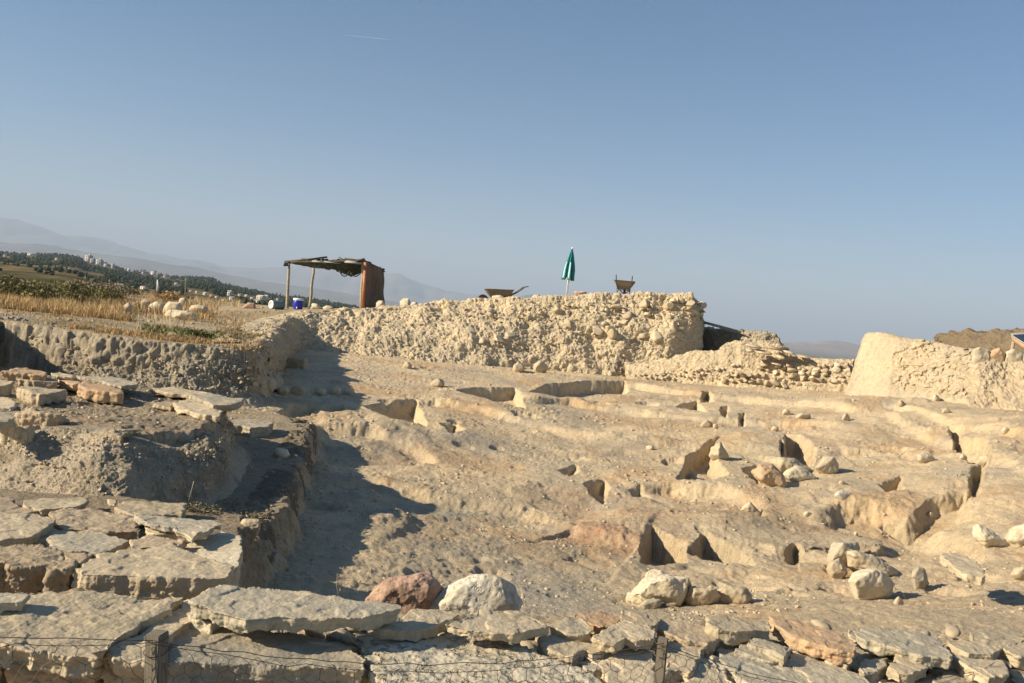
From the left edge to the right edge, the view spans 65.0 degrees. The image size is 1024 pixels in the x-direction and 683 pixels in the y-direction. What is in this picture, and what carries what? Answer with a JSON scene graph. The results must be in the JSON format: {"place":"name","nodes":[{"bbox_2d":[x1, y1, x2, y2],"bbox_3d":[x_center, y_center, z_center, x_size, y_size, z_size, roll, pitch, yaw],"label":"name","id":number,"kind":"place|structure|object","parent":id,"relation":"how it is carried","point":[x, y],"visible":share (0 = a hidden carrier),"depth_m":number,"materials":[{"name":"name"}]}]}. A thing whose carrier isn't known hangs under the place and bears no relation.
{"place":"outdoors","nodes":[
{"label":"outdoors","id":0,"kind":"place"},
{"bbox_2d":[0,276,292,391],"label":"dry grass","id":1,"kind":"structure","parent":0,"point":[60,306],"depth_m":16.93,"materials":[{"name":"plant"}]},
{"bbox_2d":[0,218,491,303],"bbox_3d":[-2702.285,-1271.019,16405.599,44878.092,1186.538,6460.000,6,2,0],"label":"mountains","id":2,"kind":"structure","parent":0,"point":[398,287],"depth_m":15593.48,"materials":[{"name":"grey"}]},
{"bbox_2d":[0,242,532,305],"bbox_3d":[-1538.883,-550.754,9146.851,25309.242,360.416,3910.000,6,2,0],"label":"hills","id":3,"kind":"structure","parent":0,"point":[138,264],"depth_m":8695.53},
{"bbox_2d":[0,253,856,361],"bbox_3d":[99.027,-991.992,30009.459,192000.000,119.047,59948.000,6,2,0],"label":"hillside","id":4,"kind":"structure","parent":0,"point":[24,271],"depth_m":537.73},
{"bbox_2d":[0,251,359,307],"bbox_3d":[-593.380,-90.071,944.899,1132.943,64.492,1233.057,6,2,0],"label":"woodland","id":5,"kind":"object","parent":4,"relation":"on","point":[40,259],"visible":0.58,"depth_m":816.89,"materials":[{"name":"green plant"}]},
{"bbox_2d":[0,283,1023,682],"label":"ground","id":6,"kind":"structure","parent":0,"point":[450,545],"depth_m":9.64,"materials":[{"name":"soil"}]},
{"bbox_2d":[0,497,37,513],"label":"flagstone","id":7,"kind":"object","parent":6,"relation":"on","point":[8,505],"visible":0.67,"depth_m":4.65,"materials":[{"name":"brown stone"}]},
{"bbox_2d":[10,288,56,300],"bbox_3d":[-12.207,-1.190,20.535,1.099,0.412,0.923,5,2,-18],"label":"shrub","id":8,"kind":"object","parent":6,"relation":"on","point":[35,292],"visible":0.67,"depth_m":20.39,"materials":[{"name":"green plant"}]},
{"bbox_2d":[16,377,57,388],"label":"flagstone","id":9,"kind":"object","parent":6,"relation":"on","point":[49,383],"visible":0.66,"depth_m":7.91,"materials":[{"name":"brown stone"}]},
{"bbox_2d":[0,367,46,380],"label":"flagstone","id":10,"kind":"object","parent":9,"relation":"on","point":[14,374],"visible":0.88,"depth_m":7.93,"materials":[{"name":"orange stone"}]},
{"bbox_2d":[0,544,77,592],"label":"flagstone","id":11,"kind":"object","parent":6,"relation":"on","point":[26,568],"visible":0.91,"depth_m":3.52,"materials":[{"name":"brown stone"}]},
{"bbox_2d":[16,386,67,405],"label":"flagstone","id":12,"kind":"object","parent":6,"relation":"on","point":[39,396],"visible":0.99,"depth_m":7.33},
{"bbox_2d":[14,407,69,426],"bbox_3d":[-3.832,0.749,6.513,0.450,0.442,0.255,6,2,0],"label":"stone","id":13,"kind":"object","parent":6,"relation":"on","point":[30,416],"visible":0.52,"depth_m":6.42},
{"bbox_2d":[33,527,76,545],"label":"flagstone","id":14,"kind":"object","parent":6,"relation":"on","point":[42,540],"visible":0.45,"depth_m":4.21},
{"bbox_2d":[0,513,55,546],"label":"flagstone","id":15,"kind":"object","parent":14,"relation":"on","point":[23,528],"visible":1,"depth_m":4.13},
{"bbox_2d":[22,497,88,516],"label":"flagstone","id":16,"kind":"object","parent":6,"relation":"on","point":[43,506],"visible":0.87,"depth_m":4.78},
{"bbox_2d":[57,379,82,391],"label":"flagstone","id":17,"kind":"object","parent":6,"relation":"on","point":[69,385],"visible":0.73,"depth_m":8.20,"materials":[{"name":"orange stone"}]},
{"bbox_2d":[63,551,92,567],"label":"flagstone","id":18,"kind":"object","parent":6,"relation":"on","point":[82,558],"visible":0.39,"depth_m":3.87,"materials":[{"name":"brown stone"}]},
{"bbox_2d":[46,532,128,558],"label":"flagstone","id":19,"kind":"object","parent":6,"relation":"on","point":[94,543],"visible":0.73,"depth_m":4.06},
{"bbox_2d":[48,507,140,539],"bbox_3d":[-2.349,1.034,4.517,0.462,0.089,0.517,5,2,-28],"label":"flagstone","id":20,"kind":"object","parent":6,"relation":"on","point":[118,525],"visible":0.87,"depth_m":4.48,"materials":[{"name":"brown stone"}]},
{"bbox_2d":[56,275,141,294],"bbox_3d":[-15.513,-2.056,29.907,2.978,0.838,2.599,6,2,0],"label":"shrub","id":21,"kind":"object","parent":6,"relation":"on","point":[95,283],"visible":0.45,"depth_m":29.92,"materials":[{"name":"green plant"}]},
{"bbox_2d":[77,381,123,404],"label":"flagstone","id":22,"kind":"object","parent":6,"relation":"on","point":[100,393],"visible":1,"depth_m":7.70,"materials":[{"name":"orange stone"}]},
{"bbox_2d":[76,376,139,389],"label":"flagstone","id":23,"kind":"object","parent":22,"relation":"on","point":[118,383],"visible":0.92,"depth_m":8.31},
{"bbox_2d":[90,287,127,302],"bbox_3d":[-12.994,-1.526,25.997,1.264,0.569,1.041,6,2,0],"label":"shrub","id":24,"kind":"object","parent":6,"relation":"on","point":[105,293],"visible":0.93,"depth_m":25.83,"materials":[{"name":"green plant"}]},
{"bbox_2d":[0,417,254,507],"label":"earth bank","id":25,"kind":"structure","parent":6,"relation":"on","point":[82,460],"depth_m":5.96,"materials":[{"name":"soil"}]},
{"bbox_2d":[0,316,275,407],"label":"earth bank","id":26,"kind":"structure","parent":6,"relation":"on","point":[198,372],"depth_m":11.80,"materials":[{"name":"stone"}]},
{"bbox_2d":[114,501,187,525],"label":"flagstone","id":27,"kind":"object","parent":6,"relation":"on","point":[169,510],"visible":0.63,"depth_m":4.81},
{"bbox_2d":[71,546,234,600],"bbox_3d":[-1.613,1.113,3.719,0.658,0.199,0.493,6,2,0],"label":"flagstone","id":28,"kind":"object","parent":6,"relation":"on","point":[163,572],"visible":0.7,"depth_m":3.58,"materials":[{"name":"stone"}]},
{"bbox_2d":[144,629,168,682],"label":"fence stake","id":29,"kind":"object","parent":6,"relation":"on","point":[157,674],"visible":0.99,"depth_m":2.27,"materials":[{"name":"grey wood"}]},
{"bbox_2d":[39,295,273,348],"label":"weeds","id":30,"kind":"object","parent":6,"relation":"on","point":[176,329],"visible":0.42,"depth_m":14.85,"materials":[{"name":"green plant"}]},
{"bbox_2d":[129,534,186,549],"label":"flagstone","id":31,"kind":"object","parent":6,"relation":"on","point":[147,541],"visible":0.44,"depth_m":4.11,"materials":[{"name":"brown stone"}]},
{"bbox_2d":[145,526,176,539],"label":"flagstone","id":32,"kind":"object","parent":6,"relation":"on","point":[170,535],"visible":0.4,"depth_m":4.34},
{"bbox_2d":[133,514,221,543],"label":"flagstone","id":33,"kind":"object","parent":32,"relation":"on","point":[190,530],"visible":1,"depth_m":4.36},
{"bbox_2d":[150,387,225,398],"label":"flagstone","id":34,"kind":"object","parent":6,"relation":"on","point":[171,392],"visible":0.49,"depth_m":8.48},
{"bbox_2d":[173,399,222,421],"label":"flagstone","id":35,"kind":"object","parent":6,"relation":"on","point":[193,409],"visible":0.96,"depth_m":7.46,"materials":[{"name":"stone"}]},
{"bbox_2d":[190,393,243,411],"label":"flagstone","id":36,"kind":"object","parent":35,"relation":"on","point":[219,402],"visible":0.92,"depth_m":7.89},
{"bbox_2d":[185,500,229,514],"bbox_3d":[-2.001,1.065,5.150,0.337,0.070,0.280,6,2,0],"label":"weed plant","id":37,"kind":"object","parent":6,"relation":"on","point":[200,508],"visible":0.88,"depth_m":5.13,"materials":[{"name":"green plant"}]},
{"bbox_2d":[184,531,242,585],"bbox_3d":[-1.576,1.188,4.183,0.320,0.275,0.745,5,2,-19],"label":"flagstone","id":38,"kind":"object","parent":6,"relation":"on","point":[222,547],"visible":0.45,"depth_m":4.20,"materials":[{"name":"stone"}]},
{"bbox_2d":[241,518,260,544],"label":"stone","id":39,"kind":"object","parent":6,"relation":"on","point":[254,525],"visible":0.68,"depth_m":4.98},
{"bbox_2d":[231,419,273,437],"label":"flagstone","id":40,"kind":"object","parent":6,"relation":"on","point":[251,428],"visible":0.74,"depth_m":9.41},
{"bbox_2d":[167,627,365,682],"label":"flagstone","id":41,"kind":"object","parent":6,"relation":"on","point":[275,644],"visible":0.85,"depth_m":2.70,"materials":[{"name":"stone"}]},
{"bbox_2d":[188,613,220,634],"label":"flagstone","id":42,"kind":"object","parent":41,"relation":"on","point":[207,626],"visible":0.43,"depth_m":2.81,"materials":[{"name":"stone"}]},
{"bbox_2d":[240,417,316,549],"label":"earth bank","id":43,"kind":"structure","parent":6,"relation":"on","point":[276,483],"depth_m":7.37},
{"bbox_2d":[283,256,384,308],"bbox_3d":[-7.002,-2.141,31.814,3.567,2.419,3.074,6,2,11],"label":"shelter","id":44,"kind":"object","parent":6,"relation":"on","point":[372,287],"visible":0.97,"depth_m":31.03,"materials":[{"name":"brown wood"}]},
{"bbox_2d":[365,572,443,612],"bbox_3d":[-0.540,1.345,4.069,0.416,0.390,0.277,6,2,0],"label":"stone","id":45,"kind":"object","parent":6,"relation":"on","point":[420,590],"visible":0.48,"depth_m":3.95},
{"bbox_2d":[212,291,706,389],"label":"rubble bank","id":46,"kind":"structure","parent":6,"relation":"on","point":[606,333],"depth_m":23.56,"materials":[{"name":"stone"}]},
{"bbox_2d":[561,247,574,294],"bbox_3d":[1.892,-2.261,26.936,0.430,1.838,0.541,6,2,22],"label":"parasol","id":47,"kind":"object","parent":46,"relation":"on","point":[568,273],"visible":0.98,"depth_m":26.82,"materials":[{"name":"teal fabric"}]},
{"bbox_2d":[429,573,522,613],"bbox_3d":[-0.207,1.361,4.081,0.521,0.427,0.300,6,2,0],"label":"stone","id":48,"kind":"object","parent":6,"relation":"on","point":[472,594],"visible":0.41,"depth_m":3.95,"materials":[{"name":"white stone"}]},
{"bbox_2d":[355,632,602,682],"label":"flagstone","id":49,"kind":"object","parent":6,"relation":"on","point":[446,647],"visible":0.88,"depth_m":2.92,"materials":[{"name":"stone"}]},
{"bbox_2d":[373,608,458,641],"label":"flagstone","id":50,"kind":"object","parent":49,"relation":"on","point":[415,625],"visible":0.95,"depth_m":3.08,"materials":[{"name":"stone"}]},
{"bbox_2d":[188,585,401,633],"bbox_3d":[-0.776,0.983,2.885,0.724,0.108,0.346,6,2,0],"label":"flagstone","id":51,"kind":"object","parent":50,"relation":"on","point":[238,609],"visible":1,"depth_m":2.87,"materials":[{"name":"stone"}]},
{"bbox_2d":[445,610,548,643],"bbox_3d":[-0.070,1.121,3.150,0.394,0.062,0.250,4,3,-43],"label":"flagstone","id":52,"kind":"object","parent":49,"relation":"on","point":[512,627],"visible":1,"depth_m":3.13,"materials":[{"name":"stone"}]},
{"bbox_2d":[14,606,960,682],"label":"rocks","id":53,"kind":"object","parent":6,"relation":"on","point":[102,670],"visible":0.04,"depth_m":3.18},
{"bbox_2d":[4,668,103,682],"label":"wall stone","id":54,"kind":"object","parent":53,"relation":"on","point":[42,677],"visible":0.15,"depth_m":2.60,"materials":[{"name":"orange stone"}]},
{"bbox_2d":[0,591,182,678],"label":"flagstone","id":55,"kind":"object","parent":53,"relation":"on","point":[81,614],"visible":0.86,"depth_m":2.62,"materials":[{"name":"stone"}]},
{"bbox_2d":[0,593,30,612],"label":"flagstone","id":56,"kind":"object","parent":55,"relation":"on","point":[13,602],"visible":1,"depth_m":2.65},
{"bbox_2d":[105,599,191,679],"bbox_3d":[-1.200,1.008,2.731,0.166,0.087,0.530,6,2,0],"label":"flagstone","id":57,"kind":"object","parent":53,"relation":"on","point":[176,623],"visible":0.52,"depth_m":2.57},
{"bbox_2d":[325,631,354,645],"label":"stone","id":58,"kind":"object","parent":53,"relation":"on","point":[346,639],"visible":0.48,"depth_m":3.04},
{"bbox_2d":[574,611,619,633],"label":"flagstone","id":59,"kind":"object","parent":53,"relation":"on","point":[598,621],"visible":0.65,"depth_m":3.51,"materials":[{"name":"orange stone"}]},
{"bbox_2d":[580,659,641,678],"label":"flagstone","id":60,"kind":"object","parent":53,"relation":"on","point":[589,667],"visible":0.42,"depth_m":3.08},
{"bbox_2d":[620,609,659,632],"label":"flagstone","id":61,"kind":"object","parent":53,"relation":"on","point":[643,618],"visible":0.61,"depth_m":3.52,"materials":[{"name":"brown stone"}]},
{"bbox_2d":[713,642,735,655],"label":"flagstone","id":62,"kind":"object","parent":53,"relation":"on","point":[723,645],"visible":0.06,"depth_m":3.58,"materials":[{"name":"stone"}]},
{"bbox_2d":[656,618,719,657],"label":"flagstone","id":63,"kind":"object","parent":62,"relation":"on","point":[682,631],"visible":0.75,"depth_m":3.48,"materials":[{"name":"brown stone"}]},
{"bbox_2d":[786,653,869,682],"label":"flagstone","id":64,"kind":"object","parent":53,"relation":"on","point":[814,670],"visible":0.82,"depth_m":3.38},
{"bbox_2d":[824,659,849,670],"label":"flagstone","id":65,"kind":"object","parent":53,"relation":"on","point":[845,666],"visible":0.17,"depth_m":3.47,"materials":[{"name":"stone"}]},
{"bbox_2d":[768,616,856,665],"bbox_3d":[1.343,1.342,3.617,0.388,0.094,0.284,7,2,24],"label":"flagstone","id":66,"kind":"object","parent":65,"relation":"on","point":[837,648],"visible":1,"depth_m":3.55,"materials":[{"name":"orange stone"}]},
{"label":"flagstone","id":67,"kind":"object","parent":53,"relation":"on","visible":0},
{"bbox_2d":[536,635,606,665],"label":"flagstone","id":68,"kind":"object","parent":67,"relation":"on","point":[554,646],"visible":0.59,"depth_m":3.15,"materials":[{"name":"stone"}]},
{"bbox_2d":[549,617,591,641],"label":"flagstone","id":69,"kind":"object","parent":68,"relation":"on","point":[578,629],"visible":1,"depth_m":3.26,"materials":[{"name":"stone"}]},
{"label":"flagstone","id":70,"kind":"object","parent":53,"relation":"on","visible":0},
{"bbox_2d":[585,645,654,682],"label":"flagstone","id":71,"kind":"object","parent":70,"relation":"on","point":[631,662],"visible":0.65,"depth_m":3.11,"materials":[{"name":"stone"}]},
{"bbox_2d":[591,621,655,653],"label":"flagstone","id":72,"kind":"object","parent":71,"relation":"on","point":[617,636],"visible":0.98,"depth_m":3.25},
{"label":"flagstone","id":73,"kind":"object","parent":53,"relation":"on","visible":0},
{"bbox_2d":[952,655,1008,682],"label":"flagstone","id":74,"kind":"object","parent":73,"relation":"on","point":[997,671],"visible":0.95,"depth_m":3.56,"materials":[{"name":"stone"}]},
{"bbox_2d":[946,640,1002,659],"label":"flagstone","id":75,"kind":"object","parent":74,"relation":"on","point":[980,649],"visible":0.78,"depth_m":3.75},
{"bbox_2d":[627,574,691,606],"bbox_3d":[1.128,1.914,6.083,0.449,0.354,0.346,5,2,-11],"label":"stone","id":76,"kind":"object","parent":6,"relation":"on","point":[668,590],"visible":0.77,"depth_m":5.96,"materials":[{"name":"stone"}]},
{"bbox_2d":[653,636,668,682],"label":"fence stake","id":77,"kind":"object","parent":6,"relation":"on","point":[660,670],"visible":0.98,"depth_m":2.87,"materials":[{"name":"grey wood"}]},
{"bbox_2d":[0,634,994,682],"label":"wire netting","id":78,"kind":"object","parent":77,"relation":"attached to","point":[372,664],"visible":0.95,"depth_m":2.44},
{"bbox_2d":[666,641,704,681],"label":"flagstone","id":79,"kind":"object","parent":6,"relation":"on","point":[681,661],"visible":0.6,"depth_m":3.24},
{"bbox_2d":[684,586,719,605],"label":"stone","id":80,"kind":"object","parent":6,"relation":"on","point":[696,596],"visible":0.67,"depth_m":5.99,"materials":[{"name":"stone"}]},
{"bbox_2d":[681,655,731,682],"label":"flagstone","id":81,"kind":"object","parent":6,"relation":"on","point":[703,670],"visible":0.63,"depth_m":3.18,"materials":[{"name":"stone"}]},
{"bbox_2d":[717,585,752,604],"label":"stone","id":82,"kind":"object","parent":6,"relation":"on","point":[738,595],"visible":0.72,"depth_m":6.04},
{"bbox_2d":[624,336,853,391],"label":"cobble wall","id":83,"kind":"structure","parent":6,"relation":"on","point":[744,362],"depth_m":21.80,"materials":[{"name":"stone"}]},
{"bbox_2d":[702,326,782,350],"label":"earth wall","id":84,"kind":"structure","parent":6,"relation":"on","point":[714,339],"depth_m":26.25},
{"bbox_2d":[736,632,781,647],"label":"flagstone","id":85,"kind":"object","parent":6,"relation":"on","point":[774,639],"visible":0.06,"depth_m":3.73,"materials":[{"name":"stone"}]},
{"bbox_2d":[704,614,771,645],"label":"flagstone","id":86,"kind":"object","parent":85,"relation":"on","point":[730,630],"visible":0.91,"depth_m":3.54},
{"bbox_2d":[715,648,808,682],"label":"flagstone","id":87,"kind":"object","parent":6,"relation":"on","point":[728,657],"visible":0.75,"depth_m":3.30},
{"bbox_2d":[734,643,777,665],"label":"flagstone","id":88,"kind":"object","parent":87,"relation":"on","point":[743,650],"visible":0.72,"depth_m":3.41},
{"bbox_2d":[747,637,792,666],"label":"flagstone","id":89,"kind":"object","parent":87,"relation":"on","point":[779,653],"visible":0.85,"depth_m":3.44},
{"bbox_2d":[751,463,787,486],"bbox_3d":[3.316,1.728,10.302,0.493,0.322,0.315,5,2,-13],"label":"stone","id":90,"kind":"object","parent":6,"relation":"on","point":[771,474],"visible":0.92,"depth_m":10.18,"materials":[{"name":"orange stone"}]},
{"bbox_2d":[769,457,810,472],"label":"stone","id":91,"kind":"object","parent":6,"relation":"on","point":[782,464],"visible":0.55,"depth_m":10.94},
{"bbox_2d":[783,465,815,481],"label":"stone","id":92,"kind":"object","parent":6,"relation":"on","point":[795,473],"visible":0.85,"depth_m":10.51,"materials":[{"name":"stone"}]},
{"bbox_2d":[815,456,838,473],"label":"stone","id":93,"kind":"object","parent":6,"relation":"on","point":[828,465],"visible":0.88,"depth_m":10.88,"materials":[{"name":"stone"}]},
{"bbox_2d":[826,558,847,578],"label":"stone","id":94,"kind":"object","parent":6,"relation":"on","point":[836,568],"visible":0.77,"depth_m":7.18,"materials":[{"name":"stone"}]},
{"bbox_2d":[827,541,859,564],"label":"stone","id":95,"kind":"object","parent":6,"relation":"on","point":[837,549],"visible":0.56,"depth_m":7.60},
{"bbox_2d":[848,568,894,599],"bbox_3d":[2.799,1.929,6.303,0.514,0.353,0.287,5,2,-23],"label":"stone","id":96,"kind":"object","parent":6,"relation":"on","point":[869,583],"visible":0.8,"depth_m":6.18,"materials":[{"name":"stone"}]},
{"bbox_2d":[846,550,899,576],"bbox_3d":[3.332,2.063,7.419,0.588,0.302,0.412,6,2,0],"label":"stone","id":97,"kind":"object","parent":6,"relation":"on","point":[857,560],"visible":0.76,"depth_m":7.25,"materials":[{"name":"stone"}]},
{"bbox_2d":[858,658,887,682],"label":"flagstone","id":98,"kind":"object","parent":6,"relation":"on","point":[872,670],"visible":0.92,"depth_m":3.48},
{"bbox_2d":[878,673,935,682],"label":"flagstone","id":99,"kind":"object","parent":6,"relation":"on","point":[929,677],"visible":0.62,"depth_m":3.52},
{"bbox_2d":[886,656,927,682],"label":"flagstone","id":100,"kind":"object","parent":99,"relation":"on","point":[901,670],"visible":0.98,"depth_m":3.46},
{"bbox_2d":[911,567,928,589],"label":"stone","id":101,"kind":"object","parent":6,"relation":"on","point":[919,577],"visible":0.98,"depth_m":6.69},
{"bbox_2d":[932,671,978,682],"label":"flagstone","id":102,"kind":"object","parent":6,"relation":"on","point":[952,673],"visible":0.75,"depth_m":3.53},
{"bbox_2d":[939,552,985,585],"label":"flagstone","id":103,"kind":"object","parent":6,"relation":"on","point":[966,568],"visible":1,"depth_m":5.87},
{"bbox_2d":[933,328,1023,353],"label":"spoil heap","id":104,"kind":"object","parent":6,"relation":"on","point":[993,339],"visible":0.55,"depth_m":38.05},
{"bbox_2d":[972,524,1008,548],"bbox_3d":[4.697,1.919,7.886,0.460,0.252,0.258,5,2,-24],"label":"stone","id":105,"kind":"object","parent":6,"relation":"on","point":[984,536],"visible":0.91,"depth_m":7.78,"materials":[{"name":"stone"}]},
{"bbox_2d":[969,626,1023,645],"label":"flagstone","id":106,"kind":"object","parent":6,"relation":"on","point":[1000,635],"visible":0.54,"depth_m":4.22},
{"bbox_2d":[1004,525,1023,547],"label":"stone","id":107,"kind":"object","parent":6,"relation":"on","point":[1014,536],"visible":0.95,"depth_m":7.74,"materials":[{"name":"stone"}]},
{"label":"flagstone","id":108,"kind":"object","parent":6,"relation":"on","visible":0},
{"bbox_2d":[869,653,894,666],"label":"flagstone","id":109,"kind":"object","parent":108,"relation":"on","point":[890,659],"visible":0.12,"depth_m":3.68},
{"bbox_2d":[854,626,952,669],"bbox_3d":[1.796,1.407,3.693,0.454,0.087,0.319,6,2,0],"label":"flagstone","id":110,"kind":"object","parent":109,"relation":"on","point":[930,652],"visible":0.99,"depth_m":3.64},
{"bbox_2d":[0,0,1023,344],"label":"sky","id":111,"kind":"structure","parent":0,"point":[804,170],"materials":[{"name":"blue"}]},
{"bbox_2d":[782,340,859,354],"bbox_3d":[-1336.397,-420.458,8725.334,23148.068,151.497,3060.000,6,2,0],"label":"hills","id":112,"kind":"structure","parent":0,"point":[835,346],"depth_m":8013.29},
{"bbox_2d":[844,332,1023,410],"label":"mud wall","id":113,"kind":"structure","parent":0,"point":[889,364],"depth_m":17.28,"materials":[{"name":"soil"}]},
{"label":"flagstone","id":114,"kind":"object","parent":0,"visible":0},
{"bbox_2d":[996,656,1014,669],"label":"flagstone","id":115,"kind":"object","parent":114,"relation":"on","point":[1008,665],"visible":0.27,"depth_m":3.77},
{"bbox_2d":[998,642,1023,669],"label":"flagstone","id":116,"kind":"object","parent":115,"relation":"on","point":[1012,655],"visible":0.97,"depth_m":3.79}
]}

